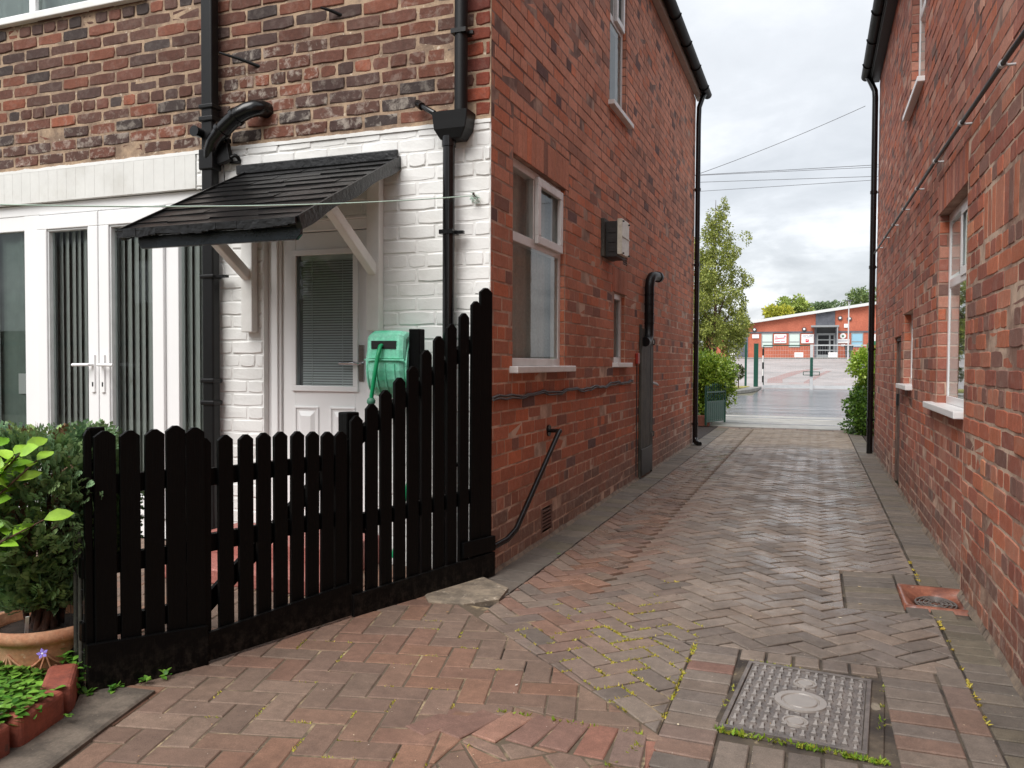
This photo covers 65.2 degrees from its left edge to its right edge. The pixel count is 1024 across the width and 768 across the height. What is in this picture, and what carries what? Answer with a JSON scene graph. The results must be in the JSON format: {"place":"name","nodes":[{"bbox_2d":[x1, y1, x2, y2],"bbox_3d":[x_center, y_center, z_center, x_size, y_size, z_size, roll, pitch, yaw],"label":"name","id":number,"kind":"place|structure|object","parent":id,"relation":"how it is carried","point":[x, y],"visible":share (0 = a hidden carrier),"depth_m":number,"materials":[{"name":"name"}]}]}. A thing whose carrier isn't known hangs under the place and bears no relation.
{"place":"outdoors","nodes":[
{"label":"outdoors","id":0,"kind":"place"},
{"bbox_2d":[0,426,1023,767],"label":"driveway","id":1,"kind":"structure","parent":0,"point":[746,542],"depth_m":3.31,"materials":[{"name":"brown brick"}]},
{"bbox_2d":[0,690,63,747],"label":"edging brick","id":2,"kind":"object","parent":1,"relation":"on","point":[26,729],"visible":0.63,"depth_m":2.52,"materials":[{"name":"red brick"}]},
{"bbox_2d":[0,602,85,677],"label":"terracotta pot","id":3,"kind":"object","parent":1,"relation":"on","point":[19,646],"visible":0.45,"depth_m":2.90,"materials":[{"name":"ceramic"}]},
{"bbox_2d":[25,616,28,632],"bbox_3d":[-1.772,0.883,2.922,0.012,0.082,0.057,-1,2,-36],"label":"plant label","id":4,"kind":"object","parent":3,"relation":"on","point":[26,624],"visible":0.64,"depth_m":2.92,"materials":[{"name":"white plastic"}]},
{"bbox_2d":[0,418,143,630],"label":"conifer shrub","id":5,"kind":"object","parent":3,"relation":"in","point":[39,586],"visible":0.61,"depth_m":2.88,"materials":[{"name":"green plant"}]},
{"bbox_2d":[40,663,78,715],"bbox_3d":[-1.574,1.067,2.788,0.100,0.115,0.223,0,2,-23],"label":"edging brick","id":6,"kind":"object","parent":1,"relation":"on","point":[56,676],"visible":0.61,"depth_m":2.74,"materials":[{"name":"red brick"}]},
{"bbox_2d":[53,530,84,688],"bbox_3d":[-2.119,0.807,3.416,1.574,0.580,0.015,2,2,43],"label":"fence","id":7,"kind":"object","parent":1,"relation":"on","point":[78,599],"visible":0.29,"depth_m":2.91,"materials":[{"name":"black wood"}]},
{"bbox_2d":[0,686,154,767],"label":"kerb path","id":8,"kind":"structure","parent":1,"relation":"on","point":[96,713],"depth_m":2.57,"materials":[{"name":"concrete"}]},
{"bbox_2d":[0,723,9,758],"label":"edging brick","id":9,"kind":"object","parent":8,"relation":"on","point":[4,741],"visible":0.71,"depth_m":2.39,"materials":[{"name":"red brick"}]},
{"bbox_2d":[65,425,208,691],"bbox_3d":[-1.446,0.654,2.993,0.580,0.994,0.234,0,2,-22],"label":"picket fence","id":10,"kind":"object","parent":1,"relation":"on","point":[171,477],"visible":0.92,"depth_m":3.00,"materials":[{"name":"black paint"}]},
{"bbox_2d":[205,431,351,660],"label":"picket gate","id":11,"kind":"structure","parent":10,"relation":"attached to","point":[325,471],"depth_m":3.43,"materials":[{"name":"black paint"}]},
{"bbox_2d":[165,523,378,595],"bbox_3d":[-1.357,0.982,4.583,1.150,0.175,0.725,1,2,21],"label":"doorstep","id":12,"kind":"object","parent":1,"relation":"on","point":[213,567],"visible":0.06,"depth_m":4.44,"materials":[{"name":"red paint"}]},
{"bbox_2d":[63,553,559,716],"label":"weeds","id":13,"kind":"object","parent":1,"relation":"on","point":[114,686],"visible":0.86,"depth_m":2.88,"materials":[{"name":"green plant"}]},
{"bbox_2d":[0,0,711,573],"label":"brick house","id":14,"kind":"structure","parent":1,"relation":"on","point":[584,112],"depth_m":5.37,"materials":[{"name":"red brick"}]},
{"bbox_2d":[0,0,142,28],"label":"window","id":15,"kind":"structure","parent":14,"relation":"in","point":[13,13],"depth_m":5.66,"materials":[{"name":"white plastic"}]},
{"bbox_2d":[0,190,202,540],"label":"french window","id":16,"kind":"structure","parent":14,"relation":"in","point":[95,324],"depth_m":5.61,"materials":[{"name":"white plastic"}]},
{"bbox_2d":[217,139,240,180],"bbox_3d":[-1.787,-1.368,5.045,0.160,0.345,0.076,1,2,21],"label":"floodlight","id":17,"kind":"object","parent":14,"relation":"attached to","point":[225,155],"visible":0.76,"depth_m":5.01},
{"bbox_2d":[189,0,272,529],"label":"soil pipe","id":18,"kind":"object","parent":14,"relation":"attached to","point":[214,132],"visible":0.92,"depth_m":5.03,"materials":[{"name":"black plastic"}]},
{"bbox_2d":[219,51,259,67],"bbox_3d":[-1.686,-2.009,4.959,0.249,0.082,0.023,0,2,-15],"label":"iron peg","id":19,"kind":"object","parent":14,"relation":"attached to","point":[242,60],"visible":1,"depth_m":4.95,"materials":[{"name":"black metal"}]},
{"bbox_2d":[115,149,401,332],"bbox_3d":[-1.361,-0.831,4.407,1.157,1.050,1.023,1,2,21],"label":"door canopy","id":20,"kind":"object","parent":14,"relation":"attached to","point":[336,179],"visible":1,"depth_m":4.40,"materials":[{"name":"black paint"}]},
{"bbox_2d":[283,230,366,514],"bbox_3d":[-1.162,-0.032,4.933,0.612,1.805,0.104,1,2,21],"label":"door","id":21,"kind":"structure","parent":14,"relation":"in","point":[325,284],"depth_m":4.96,"materials":[{"name":"white plastic"}]},
{"bbox_2d":[320,6,341,15],"bbox_3d":[-1.068,-2.208,4.748,0.139,0.048,0.023,0,2,-23],"label":"iron peg","id":22,"kind":"object","parent":14,"relation":"attached to","point":[332,11],"visible":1,"depth_m":4.74,"materials":[{"name":"black metal"}]},
{"bbox_2d":[365,330,408,557],"bbox_3d":[-0.668,0.333,4.500,0.234,1.259,0.413,0,2,8],"label":"hose reel","id":23,"kind":"object","parent":14,"relation":"attached to","point":[387,360],"visible":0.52,"depth_m":4.34,"materials":[{"name":"green plastic"}]},
{"bbox_2d":[414,0,475,565],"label":"drainpipe","id":24,"kind":"object","parent":14,"relation":"attached to","point":[454,126],"visible":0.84,"depth_m":4.43,"materials":[{"name":"black plastic"}]},
{"bbox_2d":[469,192,479,202],"bbox_3d":[-0.206,-1.040,4.465,0.062,0.060,0.052,-1,2,-32],"label":"line hook","id":25,"kind":"object","parent":14,"relation":"attached to","point":[473,197],"visible":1,"depth_m":4.46,"materials":[{"name":"silver metal"}]},
{"bbox_2d":[0,195,473,206],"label":"clothes line","id":26,"kind":"object","parent":25,"relation":"attached to","point":[220,206],"visible":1,"depth_m":3.44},
{"bbox_2d":[484,425,561,553],"bbox_3d":[0.063,0.638,4.924,0.160,0.690,1.251,1,2,25],"label":"pipe","id":27,"kind":"object","parent":14,"relation":"attached to","point":[515,529],"visible":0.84,"depth_m":4.96,"materials":[{"name":"black plastic"}]},
{"bbox_2d":[509,158,575,372],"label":"window","id":28,"kind":"structure","parent":14,"relation":"in","point":[537,203],"depth_m":5.47,"materials":[{"name":"plastic"}]},
{"bbox_2d":[492,379,632,400],"bbox_3d":[0.546,0.031,6.221,0.018,0.071,3.701,1,2,21],"label":"wall cable","id":29,"kind":"object","parent":14,"relation":"attached to","point":[525,396],"depth_m":5.48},
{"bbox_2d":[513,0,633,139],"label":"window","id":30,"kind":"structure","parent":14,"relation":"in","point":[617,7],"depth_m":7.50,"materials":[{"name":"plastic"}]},
{"bbox_2d":[601,218,629,261],"bbox_3d":[0.903,-1.243,6.899,0.178,0.320,0.400,1,2,21],"label":"flue terminal","id":31,"kind":"object","parent":14,"relation":"attached to","point":[615,240],"visible":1,"depth_m":6.77,"materials":[{"name":"metal"}]},
{"bbox_2d":[612,292,632,366],"bbox_3d":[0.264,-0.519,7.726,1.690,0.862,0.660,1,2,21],"label":"window","id":32,"kind":"structure","parent":14,"relation":"in","point":[617,298],"depth_m":7.61,"materials":[{"name":"plastic"}]},
{"bbox_2d":[635,364,637,476],"bbox_3d":[1.270,0.371,8.159,0.010,1.150,0.012,1,2,21],"label":"wall conduit","id":33,"kind":"object","parent":14,"relation":"attached to","point":[636,420],"depth_m":8.15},
{"bbox_2d":[635,353,639,363],"bbox_3d":[1.277,-0.259,8.135,0.028,0.110,0.090,1,2,21],"label":"alarm tag","id":34,"kind":"object","parent":14,"relation":"attached to","point":[637,358],"visible":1,"depth_m":8.10,"materials":[{"name":"red plastic"}]},
{"bbox_2d":[638,324,658,478],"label":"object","id":35,"kind":"structure","parent":14,"relation":"attached to","point":[645,433],"depth_m":8.49,"materials":[{"name":"metal"}]},
{"bbox_2d":[643,272,663,346],"bbox_3d":[1.492,-0.805,8.519,0.117,0.823,0.481,1,2,27],"label":"vent pipe","id":36,"kind":"object","parent":14,"relation":"attached to","point":[652,278],"visible":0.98,"depth_m":8.41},
{"bbox_2d":[691,93,706,445],"bbox_3d":[2.788,-1.692,11.771,0.198,5.222,0.184,0,2,-23],"label":"drainpipe","id":37,"kind":"object","parent":14,"relation":"attached to","point":[697,190],"visible":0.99,"depth_m":11.76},
{"bbox_2d":[338,288,495,616],"bbox_3d":[-0.460,0.280,4.147,0.124,1.612,1.002,2,2,41],"label":"picket fence","id":38,"kind":"object","parent":1,"relation":"on","point":[471,499],"visible":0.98,"depth_m":4.12,"materials":[{"name":"black paint"}]},
{"bbox_2d":[409,329,424,573],"bbox_3d":[-0.526,0.388,4.411,0.066,1.380,0.066,1,2,21],"label":"fence post","id":39,"kind":"object","parent":1,"relation":"on","point":[416,342],"visible":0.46,"depth_m":4.37,"materials":[{"name":"black paint"}]},
{"bbox_2d":[425,577,507,606],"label":"stone slab","id":40,"kind":"structure","parent":1,"relation":"on","point":[482,592],"depth_m":4.10,"materials":[{"name":"beige stone"}]},
{"bbox_2d":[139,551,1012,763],"bbox_3d":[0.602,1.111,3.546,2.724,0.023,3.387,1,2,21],"label":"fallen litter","id":41,"kind":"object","parent":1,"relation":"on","point":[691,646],"visible":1,"depth_m":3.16,"materials":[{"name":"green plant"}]},
{"bbox_2d":[205,561,992,766],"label":"moss","id":42,"kind":"object","parent":1,"relation":"on","point":[741,733],"visible":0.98,"depth_m":2.90,"materials":[{"name":"green plant"}]},
{"bbox_2d":[715,660,884,764],"bbox_3d":[1.032,1.137,2.831,0.517,0.036,0.678,1,2,25],"label":"manhole cover","id":43,"kind":"object","parent":1,"relation":"on","point":[832,711],"visible":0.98,"depth_m":2.77,"materials":[{"name":"metal"}]},
{"bbox_2d":[897,583,971,616],"bbox_3d":[2.186,1.149,4.127,0.330,0.102,0.430,1,2,21],"label":"drain gully","id":44,"kind":"object","parent":1,"relation":"on","point":[929,598],"visible":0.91,"depth_m":4.20,"materials":[{"name":"red ceramic"}]},
{"bbox_2d":[861,0,1023,700],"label":"brick house","id":45,"kind":"structure","parent":1,"relation":"on","point":[948,452],"depth_m":4.78,"materials":[{"name":"red brick"}]},
{"bbox_2d":[865,76,878,453],"bbox_3d":[4.819,-1.609,10.800,0.094,5.119,0.218,0,2,-26],"label":"drainpipe","id":46,"kind":"object","parent":45,"relation":"attached to","point":[871,349],"visible":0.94,"depth_m":10.72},
{"bbox_2d":[894,337,900,481],"bbox_3d":[3.869,0.269,7.939,0.065,1.470,0.670,1,2,21],"label":"door","id":47,"kind":"structure","parent":45,"relation":"in","point":[898,363],"depth_m":8.18,"materials":[{"name":"brown wood"}]},
{"bbox_2d":[896,314,912,389],"bbox_3d":[3.539,-0.295,7.086,0.175,0.680,0.830,1,2,21],"label":"window","id":48,"kind":"structure","parent":45,"relation":"in","point":[903,386],"depth_m":7.33,"materials":[{"name":"white plastic"}]},
{"bbox_2d":[902,0,925,121],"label":"window","id":49,"kind":"structure","parent":45,"relation":"in","point":[920,79],"depth_m":6.88,"materials":[{"name":"white plastic"}]},
{"bbox_2d":[923,195,967,418],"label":"window","id":50,"kind":"structure","parent":45,"relation":"in","point":[954,409],"depth_m":5.03,"materials":[{"name":"white plastic"}]},
{"bbox_2d":[874,29,1023,253],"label":"cable","id":51,"kind":"object","parent":45,"relation":"attached to","point":[1002,63],"depth_m":4.15,"materials":[{"name":"metal"}]},
{"bbox_2d":[363,389,953,571],"bbox_3d":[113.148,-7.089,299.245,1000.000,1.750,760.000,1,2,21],"label":"ground","id":52,"kind":"structure","parent":0,"point":[748,394],"depth_m":20.92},
{"bbox_2d":[693,196,754,360],"bbox_3d":[8.342,-3.660,33.053,3.240,8.113,3.353,1,2,21],"label":"birch tree","id":53,"kind":"object","parent":52,"relation":"on","point":[715,330],"visible":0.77,"depth_m":32.65,"materials":[{"name":"green plant"}]},
{"bbox_2d":[730,386,760,393],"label":"kerb","id":54,"kind":"structure","parent":52,"relation":"on","point":[750,390],"depth_m":33.72,"materials":[{"name":"grey concrete"}]},
{"bbox_2d":[761,303,795,318],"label":"deciduous tree","id":55,"kind":"object","parent":52,"relation":"on","point":[771,310],"visible":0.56,"depth_m":90.18,"materials":[{"name":"green plant"}]},
{"bbox_2d":[706,302,875,357],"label":"school building","id":56,"kind":"structure","parent":52,"relation":"on","point":[825,326],"depth_m":74.66,"materials":[{"name":"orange brick"}]},
{"bbox_2d":[728,334,747,356],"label":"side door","id":57,"kind":"structure","parent":56,"relation":"in","point":[742,353],"depth_m":76.97,"materials":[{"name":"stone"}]},
{"bbox_2d":[761,333,772,346],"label":"window","id":58,"kind":"structure","parent":56,"relation":"in","point":[767,338],"depth_m":76.23,"materials":[{"name":"white glass"}]},
{"bbox_2d":[774,334,785,342],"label":"banner","id":59,"kind":"object","parent":56,"relation":"attached to","point":[779,338],"visible":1,"depth_m":75.75,"materials":[{"name":"white plastic"}]},
{"bbox_2d":[789,333,799,346],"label":"window","id":60,"kind":"structure","parent":56,"relation":"in","point":[794,338],"depth_m":75.36,"materials":[{"name":"white glass"}]},
{"bbox_2d":[801,334,813,342],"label":"banner","id":61,"kind":"object","parent":56,"relation":"attached to","point":[807,338],"visible":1,"depth_m":74.89,"materials":[{"name":"white plastic"}]},
{"bbox_2d":[816,327,835,357],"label":"entrance door","id":62,"kind":"structure","parent":56,"relation":"in","point":[824,336],"depth_m":74.39,"materials":[{"name":"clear glass"}]},
{"bbox_2d":[838,339,847,342],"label":"name board","id":63,"kind":"object","parent":56,"relation":"attached to","point":[842,340],"visible":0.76,"depth_m":73.81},
{"bbox_2d":[851,333,862,346],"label":"window","id":64,"kind":"structure","parent":56,"relation":"in","point":[856,338],"depth_m":73.45,"materials":[{"name":"blue glass"}]},
{"bbox_2d":[775,293,814,313],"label":"deciduous tree","id":65,"kind":"object","parent":52,"relation":"on","point":[799,304],"visible":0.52,"depth_m":94.14,"materials":[{"name":"green plant"}]},
{"bbox_2d":[810,299,845,310],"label":"deciduous tree","id":66,"kind":"object","parent":52,"relation":"on","point":[827,304],"visible":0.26,"depth_m":108.32,"materials":[{"name":"green plant"}]},
{"bbox_2d":[845,285,875,305],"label":"deciduous tree","id":67,"kind":"object","parent":52,"relation":"on","point":[855,297],"visible":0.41,"depth_m":102.29,"materials":[{"name":"green plant"}]},
{"bbox_2d":[735,363,745,387],"bbox_3d":[10.063,-0.372,35.518,0.636,1.122,0.629,1,2,21],"label":"topiary shrub","id":68,"kind":"object","parent":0,"point":[742,372],"visible":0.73,"depth_m":35.45,"materials":[{"name":"green plant"}]},
{"bbox_2d":[676,0,879,341],"label":"sky","id":69,"kind":"structure","parent":0,"point":[775,71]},
{"bbox_2d":[686,426,873,451],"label":"garden ground","id":70,"kind":"structure","parent":0,"point":[703,431],"depth_m":14.12,"materials":[{"name":"soil"}]},
{"bbox_2d":[692,415,709,425],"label":"garden wall","id":71,"kind":"structure","parent":70,"relation":"on","point":[701,419],"depth_m":15.23,"materials":[{"name":"brick"}]},
{"bbox_2d":[704,383,725,425],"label":"iron gate","id":72,"kind":"structure","parent":71,"relation":"attached to","point":[715,410],"depth_m":15.31,"materials":[{"name":"green metal"}]},
{"bbox_2d":[837,384,874,435],"bbox_3d":[6.238,0.504,13.803,1.128,1.043,1.058,0,2,0],"label":"ivy bush","id":73,"kind":"object","parent":70,"relation":"on","point":[856,411],"visible":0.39,"depth_m":13.67,"materials":[{"name":"green plant"}]},
{"bbox_2d":[845,345,874,396],"bbox_3d":[6.477,0.061,14.079,1.170,1.580,1.324,1,2,21],"label":"privet hedge","id":74,"kind":"object","parent":70,"relation":"on","point":[855,365],"visible":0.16,"depth_m":13.95,"materials":[{"name":"green plant"}]},
{"bbox_2d":[710,415,852,430],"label":"footway pavement","id":75,"kind":"structure","parent":0,"point":[810,423],"depth_m":16.12,"materials":[{"name":"grey concrete"}]},
{"bbox_2d":[692,348,739,414],"bbox_3d":[3.798,0.048,16.160,1.511,1.579,1.779,1,2,21],"label":"laurel hedge","id":76,"kind":"object","parent":75,"relation":"on","point":[715,368],"visible":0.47,"depth_m":15.62,"materials":[{"name":"green plant"}]},
{"bbox_2d":[695,167,870,175],"bbox_3d":[8.512,-5.969,22.296,24.000,0.723,0.012,1,2,21],"label":"overhead wire","id":77,"kind":"object","parent":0,"point":[786,171],"visible":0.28,"depth_m":22.58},
{"bbox_2d":[702,106,864,172],"bbox_3d":[3.774,-3.440,11.352,2.263,0.747,0.007,1,2,22],"label":"overhead wire","id":78,"kind":"object","parent":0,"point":[785,140],"visible":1,"depth_m":11.31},
{"bbox_2d":[700,180,870,191],"bbox_3d":[8.511,-5.584,22.306,24.000,0.133,0.012,1,2,21],"label":"overhead wire","id":79,"kind":"object","parent":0,"point":[789,185],"visible":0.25,"depth_m":22.56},
{"bbox_2d":[726,389,852,417],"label":"road","id":80,"kind":"structure","parent":0,"point":[791,401],"depth_m":24.98,"materials":[{"name":"grey asphalt"}]},
{"bbox_2d":[726,415,837,421],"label":"kerb","id":81,"kind":"structure","parent":80,"relation":"on","point":[788,416],"depth_m":17.39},
{"bbox_2d":[719,404,845,425],"bbox_3d":[7.238,0.719,19.190,60.000,0.012,7.774,1,2,21],"label":"road marking","id":82,"kind":"object","parent":80,"relation":"on","point":[784,418],"visible":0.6,"depth_m":19.51,"materials":[{"name":"white paint"}]},
{"bbox_2d":[763,345,809,387],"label":"gate","id":83,"kind":"structure","parent":80,"relation":"on","point":[784,386],"depth_m":37.85,"materials":[{"name":"white metal"}]},
{"bbox_2d":[762,349,763,381],"bbox_3d":[11.957,-0.873,38.126,0.065,1.600,0.065,2,2,43],"label":"marker pole","id":84,"kind":"object","parent":83,"relation":"attached to","point":[762,364],"visible":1,"depth_m":38.10,"materials":[{"name":"white metal"}]},
{"bbox_2d":[701,164,878,174],"bbox_3d":[8.513,-6.014,22.294,24.000,0.515,0.015,1,2,21],"label":"overhead wire","id":85,"kind":"object","parent":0,"point":[789,169],"visible":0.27,"depth_m":22.54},
{"bbox_2d":[714,176,877,181],"bbox_3d":[8.511,-5.734,22.302,24.001,0.994,0.013,1,2,21],"label":"overhead wire","id":86,"kind":"object","parent":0,"point":[788,179],"visible":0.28,"depth_m":22.59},
{"bbox_2d":[730,359,862,389],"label":"car park road","id":87,"kind":"structure","parent":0,"point":[801,364],"depth_m":51.76,"materials":[{"name":"grey asphalt"}]},
{"bbox_2d":[732,358,849,358],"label":"kerb","id":88,"kind":"structure","parent":87,"relation":"on","point":[794,358],"depth_m":72.41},
{"bbox_2d":[767,368,830,382],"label":"tarmac marking","id":89,"kind":"object","parent":87,"relation":"on","point":[777,379],"visible":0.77,"depth_m":47.64,"materials":[{"name":"red paint"}]},
{"bbox_2d":[845,300,852,358],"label":"lamp post","id":90,"kind":"object","parent":87,"relation":"on","point":[848,328],"visible":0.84,"depth_m":69.96,"materials":[{"name":"metal"}]},
{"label":"entrance pavement","id":91,"kind":"structure","parent":0,"visible":0},
{"bbox_2d":[794,352,802,356],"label":"notice board","id":92,"kind":"object","parent":91,"relation":"on","point":[798,354],"visible":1,"depth_m":73.19,"materials":[{"name":"white plastic"}]},
{"bbox_2d":[828,352,836,356],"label":"notice board","id":93,"kind":"object","parent":91,"relation":"on","point":[831,354],"visible":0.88,"depth_m":72.18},
{"bbox_2d":[845,346,852,356],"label":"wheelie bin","id":94,"kind":"object","parent":91,"relation":"on","point":[851,348],"visible":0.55,"depth_m":72.16,"materials":[{"name":"plastic"}]},
{"label":"footway pavement","id":95,"kind":"structure","parent":0,"visible":0},
{"bbox_2d":[744,342,747,385],"bbox_3d":[11.279,-0.899,38.595,0.124,2.220,0.124,1,2,21],"label":"fence post","id":96,"kind":"object","parent":95,"relation":"on","point":[745,380],"visible":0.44,"depth_m":38.55,"materials":[{"name":"green metal"}]},
{"bbox_2d":[753,343,758,386],"bbox_3d":[11.693,-0.860,38.333,0.224,2.160,0.224,1,2,21],"label":"gate post","id":97,"kind":"object","parent":95,"relation":"on","point":[756,352],"visible":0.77,"depth_m":38.24,"materials":[{"name":"green metal"}]},
{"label":"flower bed ground","id":98,"kind":"structure","parent":0,"visible":0},
{"bbox_2d":[0,437,73,556],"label":"laurel shrub","id":99,"kind":"object","parent":98,"relation":"on","point":[33,443],"visible":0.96,"depth_m":2.73,"materials":[{"name":"green plant"}]},
{"bbox_2d":[0,648,90,725],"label":"periwinkle","id":100,"kind":"object","parent":98,"relation":"on","point":[18,690],"visible":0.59,"depth_m":2.66,"materials":[{"name":"green plant"}]},
{"bbox_3d":[16.351,-0.790,36.573,0.224,2.160,0.224,1,2,21],"label":"gate post","id":101,"kind":"object","parent":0,"visible":0},
{"bbox_2d":[803,345,866,389],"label":"gate","id":102,"kind":"structure","parent":101,"relation":"attached to","point":[811,375],"depth_m":37.22,"materials":[{"name":"metal"}]}
]}

